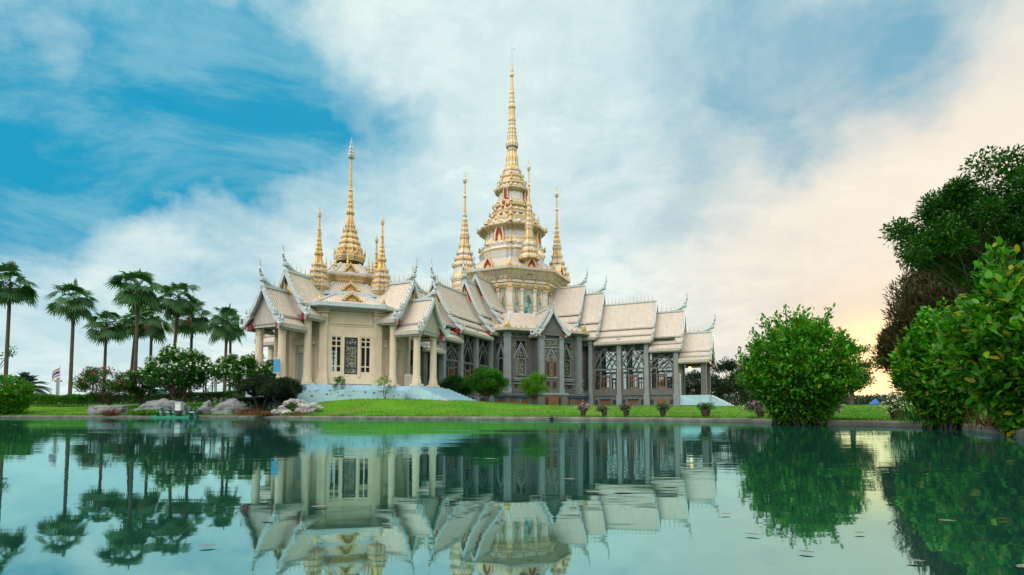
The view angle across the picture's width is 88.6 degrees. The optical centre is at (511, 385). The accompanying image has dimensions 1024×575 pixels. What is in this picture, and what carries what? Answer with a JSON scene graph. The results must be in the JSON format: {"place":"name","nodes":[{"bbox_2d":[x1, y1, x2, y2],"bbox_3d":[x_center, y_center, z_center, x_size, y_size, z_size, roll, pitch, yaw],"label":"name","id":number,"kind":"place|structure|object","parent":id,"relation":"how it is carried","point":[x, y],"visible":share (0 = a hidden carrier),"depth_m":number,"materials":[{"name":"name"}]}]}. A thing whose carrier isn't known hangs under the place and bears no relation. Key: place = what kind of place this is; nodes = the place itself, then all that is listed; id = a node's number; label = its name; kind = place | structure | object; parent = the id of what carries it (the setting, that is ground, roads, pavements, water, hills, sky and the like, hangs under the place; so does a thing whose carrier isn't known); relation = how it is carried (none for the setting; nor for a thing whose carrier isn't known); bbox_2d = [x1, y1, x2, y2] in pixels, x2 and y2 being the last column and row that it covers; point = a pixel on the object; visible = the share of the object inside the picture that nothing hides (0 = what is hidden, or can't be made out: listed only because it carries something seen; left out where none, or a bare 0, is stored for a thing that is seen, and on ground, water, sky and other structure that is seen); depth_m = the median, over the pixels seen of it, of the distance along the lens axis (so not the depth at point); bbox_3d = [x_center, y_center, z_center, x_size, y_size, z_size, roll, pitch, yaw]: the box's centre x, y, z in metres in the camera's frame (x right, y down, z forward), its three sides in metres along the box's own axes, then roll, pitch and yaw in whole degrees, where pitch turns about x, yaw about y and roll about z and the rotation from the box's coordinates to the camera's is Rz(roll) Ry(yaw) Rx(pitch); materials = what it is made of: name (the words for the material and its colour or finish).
{"place":"outdoors","nodes":[
{"label":"outdoors","id":0,"kind":"place"},
{"bbox_2d":[0,398,1023,427],"bbox_3d":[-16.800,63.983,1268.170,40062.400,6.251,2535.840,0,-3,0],"label":"lawn","id":1,"kind":"structure","parent":0,"point":[385,404],"depth_m":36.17,"materials":[{"name":"green plant"}]},
{"bbox_2d":[0,346,17,367],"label":"branching tree","id":2,"kind":"object","parent":1,"relation":"on","point":[8,353],"visible":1,"depth_m":30.89,"materials":[{"name":"green plant"}]},
{"bbox_2d":[0,260,39,376],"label":"fan palm","id":3,"kind":"object","parent":1,"relation":"on","point":[9,295],"visible":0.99,"depth_m":50.27,"materials":[{"name":"green plant"}]},
{"bbox_2d":[0,373,41,413],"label":"leafy bush","id":4,"kind":"object","parent":1,"relation":"on","point":[12,401],"visible":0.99,"depth_m":38.41,"materials":[{"name":"green plant"}]},
{"bbox_2d":[2,372,52,398],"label":"date palm","id":5,"kind":"object","parent":1,"relation":"on","point":[28,377],"visible":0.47,"depth_m":62.13,"materials":[{"name":"green plant"}]},
{"bbox_2d":[52,365,59,403],"bbox_3d":[-47.936,0.183,55.066,0.921,4.562,0.199,0,-3,0],"label":"flag","id":6,"kind":"object","parent":1,"relation":"on","point":[56,373],"visible":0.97,"depth_m":55.11,"materials":[{"name":"fabric"}]},
{"bbox_2d":[54,378,61,394],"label":"utility pole","id":7,"kind":"object","parent":1,"relation":"on","point":[57,384],"visible":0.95,"depth_m":75.01,"materials":[{"name":"concrete"}]},
{"bbox_2d":[28,393,90,406],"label":"clipped hedge","id":8,"kind":"object","parent":1,"relation":"on","point":[70,399],"visible":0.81,"depth_m":43.76,"materials":[{"name":"green plant"}]},
{"bbox_2d":[43,278,97,404],"bbox_3d":[-43.846,-4.268,52.289,4.357,13.164,4.247,-1,-3,16],"label":"fan palm","id":9,"kind":"object","parent":1,"relation":"on","point":[73,310],"visible":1,"depth_m":51.96,"materials":[{"name":"green plant"}]},
{"bbox_2d":[69,364,138,405],"bbox_3d":[-32.531,0.296,42.078,4.997,3.902,4.323,0,-3,0],"label":"flowering shrub","id":10,"kind":"object","parent":1,"relation":"on","point":[89,376],"visible":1,"depth_m":41.43,"materials":[{"name":"green plant"}]},
{"bbox_2d":[80,310,129,403],"bbox_3d":[-45.186,-2.881,58.202,4.300,11.032,4.728,0,-3,0],"label":"fan palm","id":11,"kind":"object","parent":1,"relation":"on","point":[106,333],"visible":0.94,"depth_m":58.05,"materials":[{"name":"green plant"}]},
{"bbox_2d":[86,405,129,414],"bbox_3d":[-29.775,1.933,38.858,3.071,0.950,1.466,0,-3,0],"label":"bank rock","id":12,"kind":"object","parent":1,"relation":"on","point":[96,409],"visible":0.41,"depth_m":38.34,"materials":[{"name":"grey stone"}]},
{"bbox_2d":[94,409,122,414],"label":"plant","id":13,"kind":"object","parent":1,"relation":"on","point":[108,412],"visible":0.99,"depth_m":37.57,"materials":[{"name":"brown plant"}]},
{"bbox_2d":[76,395,161,403],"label":"clipped hedge","id":14,"kind":"object","parent":1,"relation":"on","point":[133,398],"visible":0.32,"depth_m":48.29,"materials":[{"name":"green plant"}]},
{"bbox_2d":[105,269,165,403],"bbox_3d":[-36.029,-4.537,50.179,4.880,13.458,4.764,0,-3,0],"label":"fan palm","id":15,"kind":"object","parent":1,"relation":"on","point":[136,295],"visible":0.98,"depth_m":50.01,"materials":[{"name":"green plant"}]},
{"bbox_2d":[116,308,154,403],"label":"fan palm","id":16,"kind":"object","parent":1,"relation":"on","point":[127,328],"visible":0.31,"depth_m":61.94,"materials":[{"name":"green plant"}]},
{"bbox_2d":[33,393,243,404],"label":"treeline","id":17,"kind":"object","parent":1,"relation":"on","point":[194,401],"visible":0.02,"depth_m":114.15,"materials":[{"name":"plant"}]},
{"bbox_2d":[118,365,160,404],"bbox_3d":[-30.836,0.136,44.064,3.516,3.867,3.387,-1,-3,16],"label":"frangipani","id":18,"kind":"object","parent":1,"relation":"on","point":[147,387],"visible":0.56,"depth_m":43.65,"materials":[{"name":"green plant"}]},
{"bbox_2d":[124,408,166,414],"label":"plant","id":19,"kind":"object","parent":1,"relation":"on","point":[144,411],"visible":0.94,"depth_m":37.91,"materials":[{"name":"green plant"}]},
{"bbox_2d":[124,303,173,400],"bbox_3d":[-41.573,-3.667,60.093,4.946,12.790,4.650,0,-3,0],"label":"fan palm","id":20,"kind":"object","parent":1,"relation":"on","point":[154,327],"visible":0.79,"depth_m":59.84,"materials":[{"name":"green plant"}]},
{"bbox_2d":[132,398,191,413],"bbox_3d":[-26.236,1.733,39.533,4.596,1.465,2.012,0,-3,0],"label":"bank rock","id":21,"kind":"object","parent":1,"relation":"on","point":[155,405],"visible":0.34,"depth_m":38.93,"materials":[{"name":"grey stone"}]},
{"bbox_2d":[155,282,203,397],"bbox_3d":[-34.500,-4.199,54.221,4.765,13.230,4.915,0,-3,0],"label":"fan palm","id":22,"kind":"object","parent":1,"relation":"on","point":[180,307],"visible":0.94,"depth_m":54.09,"materials":[{"name":"green plant"}]},
{"bbox_2d":[141,343,218,401],"bbox_3d":[-26.579,-0.613,42.148,5.349,5.560,5.075,-2,-4,38],"label":"frangipani","id":23,"kind":"object","parent":1,"relation":"on","point":[175,380],"visible":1,"depth_m":41.18,"materials":[{"name":"green plant"}]},
{"bbox_2d":[168,294,210,402],"bbox_3d":[-35.602,-3.789,58.245,4.582,12.864,5.001,0,-3,0],"label":"fan palm","id":24,"kind":"object","parent":1,"relation":"on","point":[191,327],"visible":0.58,"depth_m":57.53,"materials":[{"name":"green plant"}]},
{"bbox_2d":[153,391,230,402],"bbox_3d":[-28.524,1.194,46.996,7.159,1.363,1.451,0,-3,8],"label":"clipped hedge","id":25,"kind":"object","parent":1,"relation":"on","point":[194,395],"visible":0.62,"depth_m":46.55,"materials":[{"name":"green plant"}]},
{"bbox_2d":[199,400,212,414],"bbox_3d":[-22.305,1.757,38.349,1.049,1.377,0.850,0,-3,0],"label":"bank rock","id":26,"kind":"object","parent":1,"relation":"on","point":[206,406],"visible":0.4,"depth_m":38.07,"materials":[{"name":"grey stone"}]},
{"bbox_2d":[201,363,220,401],"bbox_3d":[-25.501,-0.090,44.198,2.406,3.931,2.708,2,-4,-36],"label":"frangipani","id":27,"kind":"object","parent":1,"relation":"on","point":[204,392],"visible":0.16,"depth_m":44.11,"materials":[{"name":"green plant"}]},
{"bbox_2d":[207,302,245,401],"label":"fan palm","id":28,"kind":"object","parent":1,"relation":"on","point":[225,329],"visible":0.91,"depth_m":55.72,"materials":[{"name":"green plant"}]},
{"bbox_2d":[210,398,250,414],"bbox_3d":[-20.398,1.691,38.347,3.109,1.463,1.503,0,-3,0],"label":"bank rock","id":29,"kind":"object","parent":1,"relation":"on","point":[227,406],"visible":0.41,"depth_m":37.84,"materials":[{"name":"grey stone"}]},
{"bbox_2d":[215,312,246,397],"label":"fan palm","id":30,"kind":"object","parent":1,"relation":"on","point":[230,340],"visible":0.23,"depth_m":60.22,"materials":[{"name":"green plant"}]},
{"bbox_2d":[223,390,244,399],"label":"clipped hedge","id":31,"kind":"object","parent":1,"relation":"on","point":[232,393],"visible":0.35,"depth_m":45.39,"materials":[{"name":"green plant"}]},
{"bbox_2d":[207,351,275,397],"bbox_3d":[-20.907,-0.311,41.077,5.380,4.782,4.460,0,-3,0],"label":"frangipani","id":32,"kind":"object","parent":1,"relation":"on","point":[231,366],"visible":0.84,"depth_m":40.06,"materials":[{"name":"green plant"}]},
{"bbox_2d":[231,407,266,413],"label":"plant","id":33,"kind":"object","parent":1,"relation":"on","point":[243,411],"visible":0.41,"depth_m":37.06,"materials":[{"name":"brown plant"}]},
{"bbox_2d":[232,374,272,410],"bbox_3d":[-18.167,0.710,38.051,3.915,3.223,3.370,0,-3,0],"label":"umbrella shrub","id":34,"kind":"object","parent":1,"relation":"on","point":[252,383],"visible":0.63,"depth_m":37.40,"materials":[{"name":"green plant"}]},
{"bbox_2d":[238,410,276,415],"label":"plant","id":35,"kind":"object","parent":1,"relation":"on","point":[254,412],"visible":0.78,"depth_m":35.41,"materials":[{"name":"brown plant"}]},
{"bbox_2d":[235,394,296,409],"bbox_3d":[-18.437,1.371,38.894,5.218,1.549,1.167,-1,-3,11],"label":"clipped hedge","id":36,"kind":"object","parent":1,"relation":"on","point":[250,400],"visible":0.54,"depth_m":38.58,"materials":[{"name":"green plant"}]},
{"bbox_2d":[254,376,306,408],"bbox_3d":[-16.259,0.745,37.032,3.479,3.007,3.073,0,-3,0],"label":"umbrella shrub","id":37,"kind":"object","parent":1,"relation":"on","point":[286,387],"visible":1,"depth_m":36.45,"materials":[{"name":"green plant"}]},
{"bbox_2d":[274,412,311,414],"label":"plant","id":38,"kind":"object","parent":1,"relation":"on","point":[296,413],"visible":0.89,"depth_m":34.31,"materials":[{"name":"brown plant"}]},
{"bbox_2d":[271,398,323,414],"bbox_3d":[-14.484,1.486,35.344,3.533,1.195,0.945,0,-3,0],"label":"hollow rock","id":39,"kind":"object","parent":1,"relation":"on","point":[305,406],"visible":0.9,"depth_m":35.20,"materials":[{"name":"grey stone"}]},
{"bbox_2d":[332,376,346,389],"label":"young tree","id":40,"kind":"object","parent":1,"relation":"on","point":[342,381],"visible":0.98,"depth_m":40.27,"materials":[{"name":"green plant"}]},
{"bbox_2d":[245,384,478,408],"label":"platform","id":41,"kind":"structure","parent":1,"relation":"on","point":[317,393],"depth_m":41.06,"materials":[{"name":"blue paint"}]},
{"bbox_2d":[273,358,279,378],"bbox_3d":[-17.507,-1.074,39.025,0.500,1.830,0.270,0,-3,-6],"label":"banner","id":42,"kind":"object","parent":41,"relation":"on","point":[276,366],"visible":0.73,"depth_m":39.00,"materials":[{"name":"fabric"}]},
{"bbox_2d":[239,138,449,386],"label":"pavilion","id":43,"kind":"structure","parent":41,"relation":"on","point":[376,320],"depth_m":43.59,"materials":[{"name":"beige paint"}]},
{"bbox_2d":[299,353,303,380],"bbox_3d":[-17.064,-1.300,43.500,1.500,2.750,0.070,-1,-3,25],"label":"door","id":44,"kind":"structure","parent":43,"relation":"in","point":[301,355],"depth_m":43.71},
{"bbox_2d":[330,336,341,372],"bbox_3d":[-14.389,-2.527,42.919,0.840,3.000,0.160,1,-3,-20],"label":"window","id":45,"kind":"structure","parent":43,"relation":"in","point":[336,340],"depth_m":42.85,"materials":[{"name":"beige glass"}]},
{"bbox_2d":[344,337,357,373],"bbox_3d":[-13.300,-2.411,43.315,1.040,3.050,0.140,1,-3,-20],"label":"window","id":46,"kind":"structure","parent":43,"relation":"in","point":[348,347],"depth_m":43.31,"materials":[{"name":"grey metal"}]},
{"bbox_2d":[360,337,370,372],"bbox_3d":[-12.208,-2.486,43.712,0.840,3.000,0.160,1,-3,-20],"label":"window","id":47,"kind":"structure","parent":43,"relation":"in","point":[365,338],"depth_m":43.67,"materials":[{"name":"beige glass"}]},
{"bbox_2d":[404,374,412,385],"bbox_3d":[-8.949,-0.375,45.382,0.600,1.100,0.480,-1,-3,17],"label":"cabinet","id":48,"kind":"object","parent":41,"relation":"on","point":[408,379],"visible":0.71,"depth_m":45.17,"materials":[{"name":"white paint"}]},
{"bbox_2d":[375,375,393,398],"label":"young tree","id":49,"kind":"object","parent":1,"relation":"on","point":[387,386],"visible":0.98,"depth_m":40.53,"materials":[{"name":"green plant"}]},
{"bbox_2d":[438,373,472,395],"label":"round shrub","id":50,"kind":"object","parent":1,"relation":"on","point":[454,382],"visible":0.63,"depth_m":48.36,"materials":[{"name":"green plant"}]},
{"bbox_2d":[461,366,509,401],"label":"round tree","id":51,"kind":"object","parent":1,"relation":"on","point":[474,383],"visible":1,"depth_m":47.42,"materials":[{"name":"green plant"}]},
{"bbox_2d":[0,416,1023,437],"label":"kerb","id":52,"kind":"structure","parent":1,"relation":"on","point":[1019,433],"depth_m":24.24,"materials":[{"name":"grey concrete"}]},
{"bbox_2d":[518,371,550,403],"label":"round tree","id":53,"kind":"object","parent":1,"relation":"on","point":[530,389],"visible":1,"depth_m":52.49,"materials":[{"name":"green plant"}]},
{"bbox_2d":[410,47,733,405],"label":"temple hall","id":54,"kind":"structure","parent":1,"relation":"on","point":[513,307],"depth_m":70.25,"materials":[{"name":"paint"}]},
{"bbox_2d":[446,341,458,375],"bbox_3d":[-6.796,-2.354,58.270,0.220,4.760,3.140,-1,-3,25],"label":"window","id":55,"kind":"structure","parent":54,"relation":"in","point":[450,370],"depth_m":58.59,"materials":[{"name":"concrete"}]},
{"bbox_2d":[464,334,473,378],"bbox_3d":[-5.254,-2.830,61.608,0.220,6.060,3.040,-1,-3,25],"label":"window","id":56,"kind":"structure","parent":54,"relation":"in","point":[466,372],"depth_m":61.99,"materials":[{"name":"concrete"}]},
{"bbox_2d":[479,338,488,386],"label":"window","id":57,"kind":"structure","parent":54,"relation":"in","point":[485,351],"depth_m":65.45,"materials":[{"name":"concrete"}]},
{"bbox_2d":[496,342,503,374],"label":"window","id":58,"kind":"structure","parent":54,"relation":"in","point":[500,353],"depth_m":67.55,"materials":[{"name":"concrete"}]},
{"bbox_2d":[496,397,505,402],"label":"basement window","id":59,"kind":"structure","parent":54,"relation":"in","point":[499,399],"depth_m":66.18,"materials":[{"name":"brown wood"}]},
{"bbox_2d":[508,397,518,403],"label":"basement window","id":60,"kind":"structure","parent":54,"relation":"in","point":[510,399],"depth_m":66.14,"materials":[{"name":"brown wood"}]},
{"bbox_2d":[513,378,527,387],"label":"balcony window","id":61,"kind":"structure","parent":54,"relation":"in","point":[516,380],"depth_m":67.20,"materials":[{"name":"concrete"}]},
{"bbox_2d":[513,342,528,375],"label":"window","id":62,"kind":"structure","parent":54,"relation":"in","point":[520,345],"depth_m":67.78,"materials":[{"name":"concrete"}]},
{"bbox_2d":[520,397,529,403],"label":"basement window","id":63,"kind":"structure","parent":54,"relation":"in","point":[526,400],"depth_m":66.70,"materials":[{"name":"brown wood"}]},
{"bbox_2d":[544,341,557,360],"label":"window","id":64,"kind":"structure","parent":54,"relation":"in","point":[546,349],"depth_m":66.63,"materials":[{"name":"grey metal"}]},
{"bbox_2d":[546,381,556,388],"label":"balcony window","id":65,"kind":"structure","parent":54,"relation":"in","point":[554,383],"depth_m":66.50,"materials":[{"name":"brown wood"}]},
{"bbox_2d":[545,396,561,405],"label":"basement window","id":66,"kind":"structure","parent":54,"relation":"in","point":[549,400],"depth_m":65.73,"materials":[{"name":"brown wood"}]},
{"bbox_2d":[564,344,573,376],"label":"window","id":67,"kind":"structure","parent":54,"relation":"in","point":[566,365],"depth_m":70.03,"materials":[{"name":"concrete"}]},
{"bbox_2d":[564,379,574,388],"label":"balcony window","id":68,"kind":"structure","parent":54,"relation":"in","point":[569,386],"depth_m":69.73,"materials":[{"name":"concrete"}]},
{"bbox_2d":[574,397,583,405],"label":"basement window","id":69,"kind":"structure","parent":54,"relation":"in","point":[577,400],"depth_m":69.25,"materials":[{"name":"brown wood"}]},
{"bbox_2d":[593,345,616,389],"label":"window","id":70,"kind":"structure","parent":54,"relation":"in","point":[604,349],"depth_m":70.89,"materials":[{"name":"metal"}]},
{"bbox_2d":[595,399,615,404],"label":"basement window","id":71,"kind":"structure","parent":54,"relation":"in","point":[603,401],"depth_m":70.49,"materials":[{"name":"brown wood"}]},
{"bbox_2d":[605,350,627,388],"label":"window","id":72,"kind":"structure","parent":54,"relation":"in","point":[610,360],"depth_m":76.66,"materials":[{"name":"metal"}]},
{"bbox_2d":[621,344,644,389],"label":"window","id":73,"kind":"structure","parent":54,"relation":"in","point":[632,347],"depth_m":69.34,"materials":[{"name":"metal"}]},
{"bbox_2d":[622,399,643,404],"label":"basement window","id":74,"kind":"structure","parent":54,"relation":"in","point":[632,401],"depth_m":68.91,"materials":[{"name":"brown wood"}]},
{"bbox_2d":[631,349,652,388],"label":"window","id":75,"kind":"structure","parent":54,"relation":"in","point":[637,358],"depth_m":75.10,"materials":[{"name":"metal"}]},
{"bbox_2d":[649,352,673,388],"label":"window","id":76,"kind":"structure","parent":54,"relation":"in","point":[660,353],"depth_m":67.69,"materials":[{"name":"metal"}]},
{"bbox_2d":[650,399,672,403],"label":"basement window","id":77,"kind":"structure","parent":54,"relation":"in","point":[659,401],"depth_m":67.41,"materials":[{"name":"brown wood"}]},
{"bbox_2d":[657,357,672,387],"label":"window","id":78,"kind":"structure","parent":54,"relation":"in","point":[662,363],"depth_m":73.52,"materials":[{"name":"metal"}]},
{"bbox_2d":[575,402,590,416],"bbox_3d":[3.520,1.212,25.810,0.743,0.745,0.742,1,-3,-16],"label":"flower pot","id":79,"kind":"object","parent":1,"relation":"on","point":[582,408],"visible":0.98,"depth_m":25.73,"materials":[{"name":"ceramic"}]},
{"bbox_2d":[595,404,609,416],"bbox_3d":[4.354,1.234,25.233,0.786,0.642,0.718,0,-3,0],"label":"flower pot","id":80,"kind":"object","parent":1,"relation":"on","point":[603,410],"visible":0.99,"depth_m":25.14,"materials":[{"name":"ceramic"}]},
{"bbox_2d":[618,402,631,416],"bbox_3d":[5.332,1.160,24.668,0.651,0.732,0.696,2,-4,-39],"label":"flower pot","id":81,"kind":"object","parent":1,"relation":"on","point":[625,409],"visible":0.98,"depth_m":24.54,"materials":[{"name":"ceramic"}]},
{"bbox_2d":[654,402,670,416],"bbox_3d":[6.707,1.094,23.386,0.786,0.731,0.729,-2,-3,30],"label":"flower pot","id":82,"kind":"object","parent":1,"relation":"on","point":[662,408],"visible":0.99,"depth_m":23.29,"materials":[{"name":"ceramic"}]},
{"bbox_2d":[668,369,717,394],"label":"broadleaf tree","id":83,"kind":"object","parent":1,"relation":"on","point":[694,378],"visible":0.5,"depth_m":90.97,"materials":[{"name":"green plant"}]},
{"bbox_2d":[697,402,716,416],"bbox_3d":[8.084,1.014,21.817,0.814,0.728,0.827,-1,-3,18],"label":"flower pot","id":84,"kind":"object","parent":1,"relation":"on","point":[705,408],"visible":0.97,"depth_m":21.68,"materials":[{"name":"ceramic"}]},
{"bbox_2d":[696,372,725,399],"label":"broadleaf tree","id":85,"kind":"object","parent":1,"relation":"on","point":[717,394],"visible":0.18,"depth_m":108.25,"materials":[{"name":"green plant"}]},
{"bbox_2d":[700,356,745,402],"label":"broadleaf tree","id":86,"kind":"object","parent":1,"relation":"on","point":[729,387],"visible":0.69,"depth_m":87.20,"materials":[{"name":"green plant"}]},
{"bbox_2d":[734,390,757,402],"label":"broadleaf tree","id":87,"kind":"object","parent":1,"relation":"on","point":[743,394],"visible":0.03,"depth_m":95.81,"materials":[{"name":"green plant"}]},
{"bbox_2d":[742,399,765,416],"bbox_3d":[9.018,0.876,19.473,1.016,0.755,0.914,0,-3,0],"label":"flower pot","id":88,"kind":"object","parent":1,"relation":"on","point":[757,408],"visible":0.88,"depth_m":19.39,"materials":[{"name":"ceramic"}]},
{"bbox_2d":[732,303,869,425],"bbox_3d":[8.214,-0.495,15.046,3.478,3.609,3.516,0,-3,0],"label":"leafy bush","id":89,"kind":"object","parent":1,"relation":"on","point":[800,377],"visible":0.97,"depth_m":14.24,"materials":[{"name":"green plant"}]},
{"bbox_2d":[718,393,906,405],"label":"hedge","id":90,"kind":"object","parent":1,"relation":"on","point":[862,400],"visible":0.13,"depth_m":120.25,"materials":[{"name":"plant"}]},
{"bbox_2d":[828,402,845,416],"bbox_3d":[10.343,0.737,17.035,0.770,0.721,0.747,2,-4,-40],"label":"flower pot","id":91,"kind":"object","parent":1,"relation":"on","point":[840,407],"visible":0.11,"depth_m":16.93,"materials":[{"name":"ceramic"}]},
{"bbox_2d":[848,344,885,404],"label":"broadleaf tree","id":92,"kind":"object","parent":1,"relation":"on","point":[865,365],"visible":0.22,"depth_m":42.87,"materials":[{"name":"green plant"}]},
{"bbox_2d":[868,398,879,404],"bbox_3d":[41.378,2.105,59.960,1.050,1.250,0.800,2,-3,-29],"label":"canopy","id":93,"kind":"object","parent":1,"relation":"on","point":[875,401],"visible":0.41,"depth_m":59.81,"materials":[{"name":"blue fabric"}]},
{"bbox_2d":[880,391,912,420],"bbox_3d":[10.725,0.575,14.583,0.733,0.846,0.788,3,-4,-44],"label":"flower pot","id":94,"kind":"object","parent":1,"relation":"on","point":[893,404],"visible":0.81,"depth_m":14.53,"materials":[{"name":"ceramic"}]},
{"bbox_2d":[890,398,922,424],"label":"sedge tuft","id":95,"kind":"object","parent":1,"relation":"on","point":[912,417],"visible":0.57,"depth_m":12.39,"materials":[{"name":"green plant"}]},
{"bbox_2d":[868,251,984,400],"bbox_3d":[36.510,-3.883,42.028,13.379,14.991,12.084,0,-3,0],"label":"feathery tree","id":96,"kind":"object","parent":1,"relation":"on","point":[913,293],"visible":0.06,"depth_m":41.93,"materials":[{"name":"brown plant"}]},
{"bbox_2d":[880,297,984,428],"bbox_3d":[9.396,-0.417,11.405,2.055,3.018,2.162,3,-4,-42],"label":"leafy bush","id":97,"kind":"object","parent":1,"relation":"on","point":[932,394],"visible":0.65,"depth_m":11.21,"materials":[{"name":"green plant"}]},
{"bbox_2d":[877,144,1023,297],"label":"broadleaf tree","id":98,"kind":"object","parent":1,"relation":"on","point":[958,214],"visible":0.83,"depth_m":20.55,"materials":[{"name":"green plant"}]},
{"bbox_2d":[899,216,1010,335],"bbox_3d":[38.065,-5.381,40.311,13.662,15.994,12.243,2,-4,-33],"label":"feathery tree","id":99,"kind":"object","parent":1,"relation":"on","point":[949,291],"visible":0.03,"depth_m":39.04,"materials":[{"name":"green plant"}]},
{"bbox_2d":[928,236,1023,435],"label":"leafy bush","id":100,"kind":"object","parent":1,"relation":"on","point":[981,345],"visible":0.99,"depth_m":7.54,"materials":[{"name":"green plant"}]},
{"bbox_2d":[960,402,999,430],"bbox_3d":[7.961,0.483,8.496,0.922,0.505,1.023,1,-3,-17],"label":"sedge tuft","id":101,"kind":"object","parent":1,"relation":"on","point":[978,419],"visible":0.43,"depth_m":8.60,"materials":[{"name":"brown plant"}]},
{"bbox_2d":[0,418,1023,574],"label":"pond water","id":102,"kind":"structure","parent":0,"point":[123,496],"depth_m":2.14,"materials":[{"name":"teal liquid"}]},
{"bbox_2d":[151,402,199,417],"bbox_3d":[-23.108,1.750,36.257,2.660,1.100,1.420,0,-3,-5],"label":"paddle aerator","id":103,"kind":"object","parent":102,"relation":"on","point":[178,410],"visible":0.98,"depth_m":36.10,"materials":[{"name":"green plastic"}]},
{"bbox_2d":[0,0,1023,404],"label":"sky","id":104,"kind":"structure","parent":0,"point":[747,158],"materials":[{"name":"blue"}]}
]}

